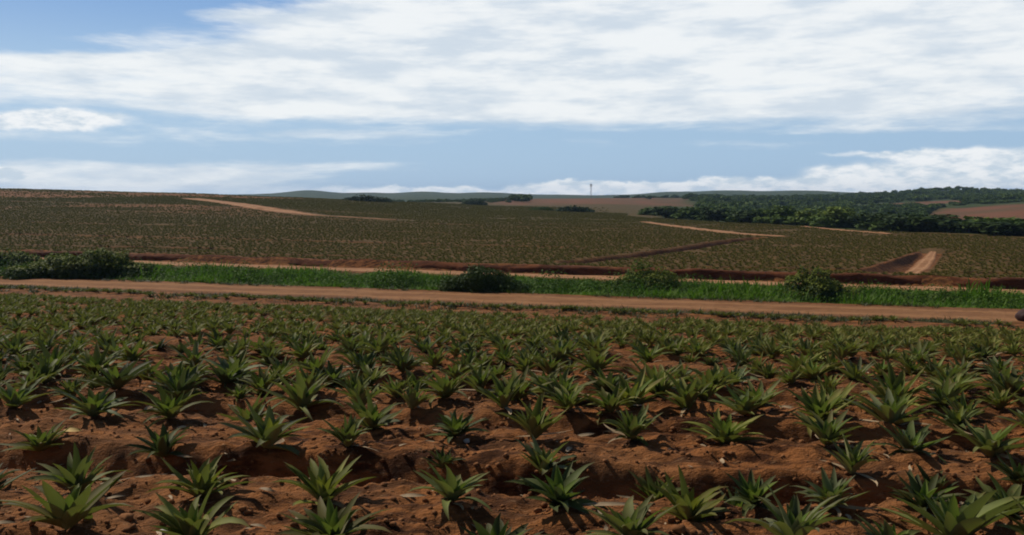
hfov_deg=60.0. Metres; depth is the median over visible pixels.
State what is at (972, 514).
pineapple plant
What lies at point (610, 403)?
pineapple plant
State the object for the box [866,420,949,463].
pineapple plant
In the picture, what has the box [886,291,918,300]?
bush
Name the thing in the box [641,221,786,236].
field dirt track
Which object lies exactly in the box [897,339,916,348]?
pineapple plant
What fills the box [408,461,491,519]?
pineapple plant
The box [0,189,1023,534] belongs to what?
ground
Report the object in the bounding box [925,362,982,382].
pineapple plant
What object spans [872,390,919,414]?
pineapple plant
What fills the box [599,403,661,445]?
pineapple plant
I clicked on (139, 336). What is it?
pineapple plant
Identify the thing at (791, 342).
pineapple plant
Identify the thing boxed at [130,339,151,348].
pineapple plant
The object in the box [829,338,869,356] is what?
pineapple plant
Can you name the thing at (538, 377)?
pineapple plant
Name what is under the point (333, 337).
pineapple plant
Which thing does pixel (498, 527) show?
pineapple plant
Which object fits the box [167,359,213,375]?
pineapple plant
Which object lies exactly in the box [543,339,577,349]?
pineapple plant
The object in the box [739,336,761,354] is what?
pineapple plant
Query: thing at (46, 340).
pineapple plant
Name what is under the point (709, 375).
pineapple plant
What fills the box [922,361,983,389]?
pineapple plant
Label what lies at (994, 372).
pineapple plant
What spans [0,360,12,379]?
pineapple plant
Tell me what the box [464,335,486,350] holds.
pineapple plant
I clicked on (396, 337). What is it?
pineapple plant
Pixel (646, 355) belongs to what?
pineapple plant
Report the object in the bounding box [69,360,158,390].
pineapple plant
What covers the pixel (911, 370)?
pineapple plant
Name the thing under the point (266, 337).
pineapple plant
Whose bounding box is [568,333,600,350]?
pineapple plant
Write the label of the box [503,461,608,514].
pineapple plant
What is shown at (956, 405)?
pineapple plant
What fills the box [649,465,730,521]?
pineapple plant
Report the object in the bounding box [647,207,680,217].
broadleaf tree
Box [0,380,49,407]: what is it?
pineapple plant
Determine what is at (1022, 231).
broadleaf tree
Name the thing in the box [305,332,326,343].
pineapple plant
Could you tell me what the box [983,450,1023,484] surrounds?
pineapple plant
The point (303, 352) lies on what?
pineapple plant
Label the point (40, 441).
pineapple plant
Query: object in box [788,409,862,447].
pineapple plant
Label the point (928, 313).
dirt track
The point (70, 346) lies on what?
pineapple plant
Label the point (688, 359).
pineapple plant
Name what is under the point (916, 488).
pineapple plant
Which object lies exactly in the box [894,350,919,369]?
pineapple plant
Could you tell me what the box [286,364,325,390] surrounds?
pineapple plant
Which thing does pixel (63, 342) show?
pineapple plant
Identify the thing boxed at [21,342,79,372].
pineapple plant
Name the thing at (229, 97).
sky
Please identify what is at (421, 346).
pineapple plant
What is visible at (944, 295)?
bush
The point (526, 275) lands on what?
dirt track
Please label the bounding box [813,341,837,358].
pineapple plant
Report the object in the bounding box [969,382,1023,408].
pineapple plant
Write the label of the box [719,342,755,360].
pineapple plant
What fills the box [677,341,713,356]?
pineapple plant
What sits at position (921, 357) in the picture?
pineapple plant
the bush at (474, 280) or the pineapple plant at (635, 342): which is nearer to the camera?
the pineapple plant at (635, 342)
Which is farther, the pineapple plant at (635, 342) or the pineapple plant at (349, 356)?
the pineapple plant at (635, 342)
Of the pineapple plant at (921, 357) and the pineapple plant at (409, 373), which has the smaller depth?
the pineapple plant at (409, 373)
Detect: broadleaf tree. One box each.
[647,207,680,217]
[679,206,702,219]
[699,207,732,221]
[727,209,767,222]
[763,205,797,223]
[794,208,828,218]
[821,206,858,227]
[847,212,903,226]
[874,212,930,231]
[908,214,965,232]
[949,220,977,232]
[967,220,1023,234]
[1006,221,1023,235]
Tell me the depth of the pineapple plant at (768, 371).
13.38 m
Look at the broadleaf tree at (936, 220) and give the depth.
152.05 m
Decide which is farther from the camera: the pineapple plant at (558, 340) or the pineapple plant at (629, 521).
the pineapple plant at (558, 340)
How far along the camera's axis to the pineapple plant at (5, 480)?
7.70 m
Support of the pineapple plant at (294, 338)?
on the ground at (610, 479)
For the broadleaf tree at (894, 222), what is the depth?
158.69 m
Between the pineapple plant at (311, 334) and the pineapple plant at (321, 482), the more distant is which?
the pineapple plant at (311, 334)
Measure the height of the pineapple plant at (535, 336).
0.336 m
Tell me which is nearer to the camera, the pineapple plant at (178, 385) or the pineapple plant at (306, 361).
the pineapple plant at (178, 385)
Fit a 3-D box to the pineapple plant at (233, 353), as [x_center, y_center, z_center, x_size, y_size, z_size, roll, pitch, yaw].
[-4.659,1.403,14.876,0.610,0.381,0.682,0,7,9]
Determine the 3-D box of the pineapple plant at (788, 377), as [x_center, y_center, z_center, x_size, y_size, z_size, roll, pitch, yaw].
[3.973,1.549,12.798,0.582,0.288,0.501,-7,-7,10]
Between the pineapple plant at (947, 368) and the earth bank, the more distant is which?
the earth bank
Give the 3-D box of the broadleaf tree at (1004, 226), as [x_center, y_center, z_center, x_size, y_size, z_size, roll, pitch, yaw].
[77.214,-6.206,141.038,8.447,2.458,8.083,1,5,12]
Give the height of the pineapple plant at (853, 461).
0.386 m
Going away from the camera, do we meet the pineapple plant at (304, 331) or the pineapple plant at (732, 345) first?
the pineapple plant at (732, 345)
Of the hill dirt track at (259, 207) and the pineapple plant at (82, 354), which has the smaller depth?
the pineapple plant at (82, 354)
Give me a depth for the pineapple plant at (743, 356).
15.05 m
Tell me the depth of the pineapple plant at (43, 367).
12.33 m
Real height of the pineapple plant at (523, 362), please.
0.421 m
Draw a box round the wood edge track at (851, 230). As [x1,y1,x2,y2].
[801,226,891,233]
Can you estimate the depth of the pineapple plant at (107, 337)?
16.41 m
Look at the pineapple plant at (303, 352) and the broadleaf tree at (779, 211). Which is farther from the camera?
the broadleaf tree at (779, 211)
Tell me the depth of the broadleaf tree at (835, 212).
186.13 m
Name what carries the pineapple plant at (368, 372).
on the ground at (610, 479)
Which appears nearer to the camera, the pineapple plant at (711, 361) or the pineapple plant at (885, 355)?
the pineapple plant at (711, 361)
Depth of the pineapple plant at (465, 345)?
16.35 m
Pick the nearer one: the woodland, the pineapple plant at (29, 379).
the pineapple plant at (29, 379)
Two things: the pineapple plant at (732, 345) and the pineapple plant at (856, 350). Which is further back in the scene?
the pineapple plant at (732, 345)
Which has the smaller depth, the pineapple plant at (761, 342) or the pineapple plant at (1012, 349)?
the pineapple plant at (1012, 349)
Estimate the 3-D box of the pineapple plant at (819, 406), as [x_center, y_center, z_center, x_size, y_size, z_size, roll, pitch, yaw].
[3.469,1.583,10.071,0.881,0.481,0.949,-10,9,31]
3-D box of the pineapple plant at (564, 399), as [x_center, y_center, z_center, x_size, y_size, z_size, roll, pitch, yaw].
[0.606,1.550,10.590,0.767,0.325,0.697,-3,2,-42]
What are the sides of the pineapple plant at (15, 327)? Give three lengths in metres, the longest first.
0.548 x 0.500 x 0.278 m
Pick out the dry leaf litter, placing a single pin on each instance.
(569, 448)
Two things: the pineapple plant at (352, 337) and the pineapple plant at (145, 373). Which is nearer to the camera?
the pineapple plant at (145, 373)
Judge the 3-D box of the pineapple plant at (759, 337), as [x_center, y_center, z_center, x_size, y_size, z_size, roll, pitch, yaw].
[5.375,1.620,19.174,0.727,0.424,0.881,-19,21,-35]
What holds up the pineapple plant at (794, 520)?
on the ground at (610, 479)
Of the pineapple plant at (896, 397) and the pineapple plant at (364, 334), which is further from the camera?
the pineapple plant at (364, 334)
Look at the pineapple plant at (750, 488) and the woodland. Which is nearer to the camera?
the pineapple plant at (750, 488)
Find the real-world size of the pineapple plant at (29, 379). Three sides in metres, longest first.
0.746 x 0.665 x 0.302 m
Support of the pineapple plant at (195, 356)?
on the ground at (610, 479)
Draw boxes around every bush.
[0,246,43,270]
[0,247,164,279]
[436,264,531,292]
[608,259,686,294]
[777,265,864,302]
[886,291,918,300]
[925,286,963,304]
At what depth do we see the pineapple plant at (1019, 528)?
6.31 m
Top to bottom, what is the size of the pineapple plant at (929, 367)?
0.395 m
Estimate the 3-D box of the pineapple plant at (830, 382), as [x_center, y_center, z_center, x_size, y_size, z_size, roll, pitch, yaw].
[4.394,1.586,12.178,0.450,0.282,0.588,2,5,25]
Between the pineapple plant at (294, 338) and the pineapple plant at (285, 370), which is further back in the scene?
the pineapple plant at (294, 338)
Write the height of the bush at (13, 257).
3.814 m
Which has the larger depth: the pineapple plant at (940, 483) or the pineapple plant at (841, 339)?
the pineapple plant at (841, 339)
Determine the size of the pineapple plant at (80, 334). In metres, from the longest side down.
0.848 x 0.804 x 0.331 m
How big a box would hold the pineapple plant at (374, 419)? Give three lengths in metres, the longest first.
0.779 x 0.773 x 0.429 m
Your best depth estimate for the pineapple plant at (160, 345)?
16.77 m
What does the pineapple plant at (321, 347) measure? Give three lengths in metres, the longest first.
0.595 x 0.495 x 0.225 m
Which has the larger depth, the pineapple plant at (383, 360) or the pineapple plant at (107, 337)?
the pineapple plant at (107, 337)
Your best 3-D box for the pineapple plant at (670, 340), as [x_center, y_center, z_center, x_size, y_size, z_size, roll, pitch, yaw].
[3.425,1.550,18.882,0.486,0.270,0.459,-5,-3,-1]
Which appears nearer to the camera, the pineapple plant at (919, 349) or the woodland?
the pineapple plant at (919, 349)
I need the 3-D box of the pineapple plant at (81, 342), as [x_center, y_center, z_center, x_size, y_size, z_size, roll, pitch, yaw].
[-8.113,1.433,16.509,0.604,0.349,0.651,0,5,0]
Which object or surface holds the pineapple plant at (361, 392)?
on the ground at (610, 479)
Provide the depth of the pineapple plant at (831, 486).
7.08 m
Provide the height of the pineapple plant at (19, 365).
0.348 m
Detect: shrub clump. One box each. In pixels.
[342,194,394,202]
[460,199,487,204]
[528,207,552,210]
[552,205,595,211]
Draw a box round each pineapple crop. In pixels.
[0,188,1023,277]
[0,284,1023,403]
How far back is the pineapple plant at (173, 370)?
11.81 m
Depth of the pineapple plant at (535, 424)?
9.25 m
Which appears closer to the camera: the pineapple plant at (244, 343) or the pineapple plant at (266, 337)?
the pineapple plant at (244, 343)
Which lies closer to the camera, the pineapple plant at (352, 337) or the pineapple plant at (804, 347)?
the pineapple plant at (804, 347)
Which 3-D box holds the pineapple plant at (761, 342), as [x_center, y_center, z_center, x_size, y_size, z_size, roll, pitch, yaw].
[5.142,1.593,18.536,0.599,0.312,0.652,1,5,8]
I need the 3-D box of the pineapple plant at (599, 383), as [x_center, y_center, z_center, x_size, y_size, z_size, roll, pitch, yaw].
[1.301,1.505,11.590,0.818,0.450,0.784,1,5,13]
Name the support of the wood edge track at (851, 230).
on the ground at (610, 479)
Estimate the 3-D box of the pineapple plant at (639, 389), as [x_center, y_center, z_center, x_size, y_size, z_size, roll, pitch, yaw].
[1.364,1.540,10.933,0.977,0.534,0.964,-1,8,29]
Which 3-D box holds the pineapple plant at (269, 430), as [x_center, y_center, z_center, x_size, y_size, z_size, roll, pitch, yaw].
[-2.439,1.609,8.802,0.905,0.492,0.982,9,2,-11]
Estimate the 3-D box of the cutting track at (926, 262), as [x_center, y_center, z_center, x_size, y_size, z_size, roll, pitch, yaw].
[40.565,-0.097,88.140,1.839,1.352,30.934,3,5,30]
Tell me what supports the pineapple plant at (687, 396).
on the ground at (610, 479)
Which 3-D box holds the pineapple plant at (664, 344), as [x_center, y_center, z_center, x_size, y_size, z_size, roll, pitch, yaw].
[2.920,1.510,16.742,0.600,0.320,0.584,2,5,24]
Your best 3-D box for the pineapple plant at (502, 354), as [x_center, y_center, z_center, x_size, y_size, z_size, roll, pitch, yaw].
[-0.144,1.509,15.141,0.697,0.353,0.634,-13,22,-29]
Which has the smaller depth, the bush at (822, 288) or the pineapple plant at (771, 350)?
the pineapple plant at (771, 350)
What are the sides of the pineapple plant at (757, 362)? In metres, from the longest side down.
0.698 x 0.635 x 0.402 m
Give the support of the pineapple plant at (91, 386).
on the ground at (610, 479)
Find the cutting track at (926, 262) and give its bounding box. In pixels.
[905,251,936,272]
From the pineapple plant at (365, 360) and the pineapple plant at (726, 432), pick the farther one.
the pineapple plant at (365, 360)
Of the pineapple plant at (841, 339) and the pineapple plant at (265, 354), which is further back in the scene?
the pineapple plant at (841, 339)
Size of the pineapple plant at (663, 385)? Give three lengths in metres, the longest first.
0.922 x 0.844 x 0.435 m
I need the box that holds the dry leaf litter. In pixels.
[0,318,1015,534]
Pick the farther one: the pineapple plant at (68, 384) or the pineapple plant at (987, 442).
the pineapple plant at (68, 384)
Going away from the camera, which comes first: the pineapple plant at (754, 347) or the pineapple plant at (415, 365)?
the pineapple plant at (415, 365)
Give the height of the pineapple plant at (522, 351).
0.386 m
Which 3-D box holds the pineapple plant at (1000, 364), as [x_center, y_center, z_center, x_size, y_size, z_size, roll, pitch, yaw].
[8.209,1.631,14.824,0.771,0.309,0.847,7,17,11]
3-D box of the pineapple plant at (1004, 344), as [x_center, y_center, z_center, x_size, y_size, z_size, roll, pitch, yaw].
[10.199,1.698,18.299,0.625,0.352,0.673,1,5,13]
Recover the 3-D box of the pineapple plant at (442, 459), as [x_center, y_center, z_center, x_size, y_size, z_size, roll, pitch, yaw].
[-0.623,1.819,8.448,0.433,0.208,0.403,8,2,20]
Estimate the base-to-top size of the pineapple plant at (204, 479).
0.364 m
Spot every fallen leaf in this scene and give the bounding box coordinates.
[63,427,81,431]
[121,474,162,479]
[400,493,426,496]
[578,433,593,436]
[581,502,634,505]
[620,404,644,405]
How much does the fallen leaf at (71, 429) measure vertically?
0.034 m
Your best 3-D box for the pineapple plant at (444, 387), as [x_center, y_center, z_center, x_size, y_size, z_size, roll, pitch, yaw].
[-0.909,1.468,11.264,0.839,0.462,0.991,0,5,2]
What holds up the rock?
on the dirt track at (928, 313)
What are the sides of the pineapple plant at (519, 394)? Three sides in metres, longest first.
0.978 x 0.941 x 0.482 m
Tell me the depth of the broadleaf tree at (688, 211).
237.85 m
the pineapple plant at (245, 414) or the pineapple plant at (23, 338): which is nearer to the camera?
the pineapple plant at (245, 414)
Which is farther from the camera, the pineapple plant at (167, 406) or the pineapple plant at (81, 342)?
the pineapple plant at (81, 342)
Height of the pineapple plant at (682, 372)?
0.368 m
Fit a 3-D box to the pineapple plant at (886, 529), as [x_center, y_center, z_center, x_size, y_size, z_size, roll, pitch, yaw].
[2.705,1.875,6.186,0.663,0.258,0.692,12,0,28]
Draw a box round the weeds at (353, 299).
[0,278,1020,328]
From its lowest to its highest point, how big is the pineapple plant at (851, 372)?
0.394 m
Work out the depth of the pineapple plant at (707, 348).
17.36 m
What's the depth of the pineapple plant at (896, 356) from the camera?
17.01 m
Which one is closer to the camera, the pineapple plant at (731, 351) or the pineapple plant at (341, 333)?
the pineapple plant at (731, 351)
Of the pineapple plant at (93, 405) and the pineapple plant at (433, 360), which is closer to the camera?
the pineapple plant at (93, 405)
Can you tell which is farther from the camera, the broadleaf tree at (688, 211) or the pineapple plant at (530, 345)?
the broadleaf tree at (688, 211)
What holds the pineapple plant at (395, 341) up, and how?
on the ground at (610, 479)
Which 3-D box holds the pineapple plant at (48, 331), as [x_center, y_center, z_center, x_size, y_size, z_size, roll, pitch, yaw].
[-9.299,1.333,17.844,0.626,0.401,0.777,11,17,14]
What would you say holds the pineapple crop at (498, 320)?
on the ground at (610, 479)
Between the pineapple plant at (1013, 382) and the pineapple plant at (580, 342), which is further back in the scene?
the pineapple plant at (580, 342)
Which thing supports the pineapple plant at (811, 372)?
on the ground at (610, 479)
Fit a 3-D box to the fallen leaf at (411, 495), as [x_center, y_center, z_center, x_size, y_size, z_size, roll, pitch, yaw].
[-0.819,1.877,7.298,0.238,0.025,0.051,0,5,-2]
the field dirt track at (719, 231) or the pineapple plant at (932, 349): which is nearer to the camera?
the pineapple plant at (932, 349)
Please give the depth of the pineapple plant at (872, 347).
18.07 m
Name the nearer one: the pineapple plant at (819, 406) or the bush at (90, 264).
the pineapple plant at (819, 406)
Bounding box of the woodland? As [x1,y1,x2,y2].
[391,186,1023,234]
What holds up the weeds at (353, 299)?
on the ground at (610, 479)
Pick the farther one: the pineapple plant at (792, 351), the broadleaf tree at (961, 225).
the broadleaf tree at (961, 225)
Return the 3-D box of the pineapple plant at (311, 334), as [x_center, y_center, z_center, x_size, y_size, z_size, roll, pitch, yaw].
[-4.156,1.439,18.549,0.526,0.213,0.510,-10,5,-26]
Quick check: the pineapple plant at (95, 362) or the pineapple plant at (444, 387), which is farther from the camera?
the pineapple plant at (95, 362)
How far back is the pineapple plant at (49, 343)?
15.42 m
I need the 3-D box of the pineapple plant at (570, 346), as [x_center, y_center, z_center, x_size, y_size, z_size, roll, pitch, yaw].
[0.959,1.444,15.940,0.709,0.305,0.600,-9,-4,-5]
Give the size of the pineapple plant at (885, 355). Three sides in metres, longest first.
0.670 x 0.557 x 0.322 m
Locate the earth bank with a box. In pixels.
[5,249,1023,289]
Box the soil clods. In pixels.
[0,325,1023,534]
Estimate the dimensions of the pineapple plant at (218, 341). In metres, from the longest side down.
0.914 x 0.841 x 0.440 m
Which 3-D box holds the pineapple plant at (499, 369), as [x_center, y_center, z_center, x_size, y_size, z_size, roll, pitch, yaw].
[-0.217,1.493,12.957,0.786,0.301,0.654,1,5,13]
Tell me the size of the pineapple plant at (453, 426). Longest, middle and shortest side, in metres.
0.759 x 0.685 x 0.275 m
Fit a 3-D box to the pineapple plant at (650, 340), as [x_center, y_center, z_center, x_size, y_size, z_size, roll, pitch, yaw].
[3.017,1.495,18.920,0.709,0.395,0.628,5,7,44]
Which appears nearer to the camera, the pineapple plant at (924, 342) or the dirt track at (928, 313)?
the pineapple plant at (924, 342)
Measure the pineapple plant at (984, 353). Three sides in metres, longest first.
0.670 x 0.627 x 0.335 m
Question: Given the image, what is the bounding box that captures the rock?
[1015,309,1023,321]
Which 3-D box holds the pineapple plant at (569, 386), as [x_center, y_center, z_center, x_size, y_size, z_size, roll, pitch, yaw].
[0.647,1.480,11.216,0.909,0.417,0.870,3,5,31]
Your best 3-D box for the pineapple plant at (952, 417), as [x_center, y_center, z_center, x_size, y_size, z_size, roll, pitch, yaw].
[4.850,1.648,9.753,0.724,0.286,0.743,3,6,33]
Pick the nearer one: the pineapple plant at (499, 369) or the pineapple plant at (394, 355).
the pineapple plant at (499, 369)
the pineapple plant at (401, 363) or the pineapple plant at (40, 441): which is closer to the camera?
the pineapple plant at (40, 441)
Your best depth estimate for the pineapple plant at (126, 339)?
16.78 m
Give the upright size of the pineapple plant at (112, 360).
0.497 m
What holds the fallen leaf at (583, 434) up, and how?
on the ground at (610, 479)
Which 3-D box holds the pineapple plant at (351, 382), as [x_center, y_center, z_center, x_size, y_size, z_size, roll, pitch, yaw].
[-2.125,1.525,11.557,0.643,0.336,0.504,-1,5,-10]
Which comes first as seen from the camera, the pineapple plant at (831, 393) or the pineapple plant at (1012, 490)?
the pineapple plant at (1012, 490)
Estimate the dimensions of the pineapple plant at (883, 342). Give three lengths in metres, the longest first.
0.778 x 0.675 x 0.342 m
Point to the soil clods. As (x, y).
(128, 517)
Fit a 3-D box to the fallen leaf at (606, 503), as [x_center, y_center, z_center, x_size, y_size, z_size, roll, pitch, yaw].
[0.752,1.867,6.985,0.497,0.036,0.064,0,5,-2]
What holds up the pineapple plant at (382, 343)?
on the ground at (610, 479)
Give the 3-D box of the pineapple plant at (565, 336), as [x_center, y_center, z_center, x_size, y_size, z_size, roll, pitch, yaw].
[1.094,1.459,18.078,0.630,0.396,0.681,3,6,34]
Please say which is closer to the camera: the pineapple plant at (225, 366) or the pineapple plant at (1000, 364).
the pineapple plant at (225, 366)
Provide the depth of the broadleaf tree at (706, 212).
226.33 m
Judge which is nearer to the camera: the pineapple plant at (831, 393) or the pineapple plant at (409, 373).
the pineapple plant at (831, 393)
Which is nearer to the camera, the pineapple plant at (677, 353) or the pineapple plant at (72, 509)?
the pineapple plant at (72, 509)
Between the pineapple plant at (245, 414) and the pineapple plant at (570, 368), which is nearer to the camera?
the pineapple plant at (245, 414)
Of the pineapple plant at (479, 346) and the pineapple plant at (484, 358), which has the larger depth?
the pineapple plant at (479, 346)
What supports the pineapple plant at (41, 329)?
on the ground at (610, 479)
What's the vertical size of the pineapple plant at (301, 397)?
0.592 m
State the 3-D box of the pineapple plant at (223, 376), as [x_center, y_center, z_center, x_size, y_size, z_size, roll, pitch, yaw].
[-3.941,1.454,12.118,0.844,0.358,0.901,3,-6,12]
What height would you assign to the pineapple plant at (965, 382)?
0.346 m
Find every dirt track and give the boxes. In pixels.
[0,277,1023,324]
[34,257,1023,293]
[182,198,397,219]
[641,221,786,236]
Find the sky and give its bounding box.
[0,0,1023,194]
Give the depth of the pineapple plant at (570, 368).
13.91 m
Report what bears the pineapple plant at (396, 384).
on the ground at (610, 479)
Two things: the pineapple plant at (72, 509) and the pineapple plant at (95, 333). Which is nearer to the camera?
the pineapple plant at (72, 509)
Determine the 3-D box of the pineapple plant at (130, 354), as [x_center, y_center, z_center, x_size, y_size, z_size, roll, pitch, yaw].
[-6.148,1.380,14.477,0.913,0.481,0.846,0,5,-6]
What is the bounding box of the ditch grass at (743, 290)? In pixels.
[0,253,1023,308]
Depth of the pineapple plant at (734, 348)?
17.16 m
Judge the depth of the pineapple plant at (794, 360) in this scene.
14.18 m
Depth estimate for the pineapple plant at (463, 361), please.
13.62 m
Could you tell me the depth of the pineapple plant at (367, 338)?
16.64 m
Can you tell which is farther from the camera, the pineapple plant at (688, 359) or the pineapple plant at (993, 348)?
the pineapple plant at (993, 348)
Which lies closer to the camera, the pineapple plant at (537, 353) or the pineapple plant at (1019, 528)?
the pineapple plant at (1019, 528)
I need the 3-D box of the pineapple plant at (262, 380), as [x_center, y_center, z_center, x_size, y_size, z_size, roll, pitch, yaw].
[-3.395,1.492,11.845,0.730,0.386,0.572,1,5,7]
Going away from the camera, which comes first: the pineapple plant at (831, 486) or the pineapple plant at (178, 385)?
the pineapple plant at (831, 486)
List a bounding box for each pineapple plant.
[0,324,22,351]
[0,327,37,347]
[0,332,39,360]
[0,339,32,350]
[0,347,14,362]
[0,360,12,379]
[0,367,18,385]
[0,368,58,389]
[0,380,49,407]
[0,419,73,451]
[0,463,36,488]
[0,470,133,529]
[5,319,27,332]
[7,348,37,373]
[11,346,49,363]
[21,328,44,339]
[21,330,42,339]
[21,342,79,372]
[21,353,74,383]
[23,331,66,353]
[24,442,131,505]
[30,331,55,345]
[31,324,68,341]
[41,372,95,402]
[52,339,92,352]
[53,334,81,346]
[53,386,140,418]
[57,329,98,341]
[63,336,92,349]
[63,343,128,375]
[63,346,84,366]
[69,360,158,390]
[70,370,105,388]
[71,348,123,374]
[74,348,92,359]
[82,326,117,340]
[82,326,126,350]
[96,335,132,356]
[106,339,160,360]
[116,334,136,346]
[123,423,190,459]
[124,329,151,342]
[129,481,250,534]
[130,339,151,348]
[131,383,213,426]
[138,358,166,380]
[140,360,210,387]
[143,365,209,398]
[146,454,249,504]
[148,338,173,348]
[167,341,192,353]
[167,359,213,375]
[168,327,186,335]
[172,339,217,365]
[184,332,214,344]
[195,361,256,385]
[197,355,263,387]
[198,328,236,351]
[209,347,261,365]
[215,341,249,358]
[217,332,267,355]
[217,390,286,420]
[217,400,310,456]
[223,383,254,401]
[232,364,284,393]
[246,344,283,364]
[248,336,286,353]
[254,339,290,359]
[259,367,344,420]
[260,331,278,343]
[260,354,293,374]
[262,363,299,383]
[273,455,373,507]
[275,330,296,341]
[276,332,306,346]
[276,491,392,534]
[279,339,321,359]
[286,343,350,383]
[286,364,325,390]
[288,355,315,366]
[291,325,323,339]
[292,332,324,348]
[303,331,326,340]
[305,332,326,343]
[306,360,359,387]
[314,336,338,349]
[316,414,378,451]
[324,326,350,341]
[324,369,373,397]
[326,332,349,340]
[330,338,369,354]
[330,373,384,410]
[331,332,362,343]
[335,350,389,377]
[336,335,371,352]
[336,347,381,367]
[344,386,403,429]
[349,360,391,389]
[353,330,378,342]
[357,328,396,352]
[374,348,389,365]
[375,344,426,372]
[376,330,408,344]
[377,378,437,408]
[379,372,413,397]
[383,348,404,364]
[386,352,424,369]
[387,331,402,338]
[388,341,407,353]
[391,367,436,391]
[403,335,448,352]
[406,331,424,343]
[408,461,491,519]
[414,343,450,367]
[417,367,471,409]
[421,355,444,365]
[422,446,465,468]
[423,408,492,443]
[432,330,450,345]
[434,335,469,356]
[435,363,476,378]
[443,331,457,343]
[443,348,488,372]
[453,343,497,362]
[455,337,477,352]
[455,360,500,391]
[460,512,552,534]
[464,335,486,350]
[470,336,489,346]
[473,350,497,369]
[473,369,526,420]
[475,361,520,379]
[481,365,552,400]
[484,332,518,347]
[486,341,516,365]
[489,340,516,351]
[494,392,569,438]
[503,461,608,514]
[504,347,540,371]
[507,368,577,395]
[512,342,536,356]
[514,434,577,474]
[516,336,545,348]
[520,331,549,344]
[523,346,561,362]
[524,338,549,353]
[525,349,578,374]
[525,370,553,389]
[528,367,597,400]
[536,381,595,410]
[538,340,582,362]
[539,334,563,345]
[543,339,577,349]
[546,325,579,342]
[554,328,579,343]
[559,345,627,378]
[559,361,584,373]
[562,339,581,353]
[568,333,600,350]
[573,331,619,353]
[579,367,638,393]
[581,382,640,424]
[582,494,679,534]
[585,364,663,406]
[587,342,612,356]
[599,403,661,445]
[613,338,629,346]
[623,336,647,349]
[625,357,685,391]
[627,339,673,363]
[627,364,692,395]
[628,465,690,501]
[634,330,660,346]
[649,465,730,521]
[652,369,714,416]
[654,338,681,354]
[657,336,687,355]
[664,334,679,342]
[666,359,704,383]
[671,369,732,401]
[677,337,710,348]
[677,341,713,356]
[680,351,699,362]
[680,407,767,443]
[684,363,742,387]
[690,343,713,355]
[698,354,725,366]
[703,339,719,348]
[708,382,776,414]
[709,360,759,385]
[716,339,741,347]
[719,335,747,351]
[719,342,748,358]
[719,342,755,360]
[719,485,746,506]
[723,468,788,516]
[724,347,759,366]
[725,378,784,409]
[726,483,853,534]
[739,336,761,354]
[740,352,775,375]
[743,331,771,344]
[747,336,770,346]
[747,339,766,355]
[748,361,785,378]
[749,334,790,357]
[769,365,808,385]
[774,349,826,372]
[778,336,806,352]
[780,341,800,354]
[781,337,823,355]
[785,384,857,437]
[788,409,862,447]
[792,359,840,382]
[792,382,843,410]
[793,467,875,523]
[806,349,830,364]
[809,380,867,408]
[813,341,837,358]
[816,348,855,370]
[816,373,848,391]
[818,333,852,347]
[818,433,878,485]
[823,335,863,358]
[827,353,883,380]
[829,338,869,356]
[840,388,933,425]
[849,513,938,534]
[850,358,940,408]
[856,336,886,352]
[861,355,898,375]
[865,345,902,360]
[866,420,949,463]
[867,334,901,351]
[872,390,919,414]
[873,489,1023,534]
[875,368,911,385]
[879,346,908,360]
[887,469,964,517]
[891,352,926,375]
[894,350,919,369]
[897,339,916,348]
[900,340,943,355]
[901,462,958,493]
[907,351,940,361]
[909,354,951,376]
[910,374,972,407]
[913,339,939,348]
[914,342,946,357]
[918,372,990,398]
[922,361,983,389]
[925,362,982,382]
[926,406,988,434]
[934,347,970,357]
[938,343,957,351]
[942,391,983,419]
[944,418,1023,458]
[948,354,983,372]
[951,342,980,362]
[960,471,1023,519]
[964,360,1023,390]
[969,342,1001,359]
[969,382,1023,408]
[974,367,1023,395]
[975,337,1007,358]
[978,355,1022,371]
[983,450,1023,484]
[995,341,1021,354]
[995,495,1023,534]
[996,407,1023,426]
[997,340,1023,354]
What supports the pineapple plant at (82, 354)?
on the ground at (610, 479)
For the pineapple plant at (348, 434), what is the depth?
8.66 m
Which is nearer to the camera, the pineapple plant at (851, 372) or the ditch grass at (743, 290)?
the pineapple plant at (851, 372)
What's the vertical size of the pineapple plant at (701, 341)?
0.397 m
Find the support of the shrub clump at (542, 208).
on the ground at (610, 479)
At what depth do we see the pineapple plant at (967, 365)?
14.45 m
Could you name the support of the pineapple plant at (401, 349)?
on the ground at (610, 479)
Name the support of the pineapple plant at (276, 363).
on the ground at (610, 479)
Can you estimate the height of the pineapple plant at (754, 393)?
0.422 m
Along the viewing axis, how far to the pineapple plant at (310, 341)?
16.43 m
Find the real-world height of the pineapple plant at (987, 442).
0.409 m
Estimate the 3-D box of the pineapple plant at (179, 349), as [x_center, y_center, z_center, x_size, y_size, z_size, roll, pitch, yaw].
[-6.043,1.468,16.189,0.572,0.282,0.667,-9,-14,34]
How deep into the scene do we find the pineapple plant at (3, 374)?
12.02 m
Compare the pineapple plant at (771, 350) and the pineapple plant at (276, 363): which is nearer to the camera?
the pineapple plant at (276, 363)
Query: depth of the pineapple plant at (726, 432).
9.05 m
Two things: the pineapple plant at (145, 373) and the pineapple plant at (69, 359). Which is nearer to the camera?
the pineapple plant at (145, 373)
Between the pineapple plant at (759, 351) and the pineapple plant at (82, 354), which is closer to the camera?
the pineapple plant at (82, 354)
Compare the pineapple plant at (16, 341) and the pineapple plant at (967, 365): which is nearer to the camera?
the pineapple plant at (967, 365)
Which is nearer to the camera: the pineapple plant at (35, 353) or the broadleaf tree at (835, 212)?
the pineapple plant at (35, 353)

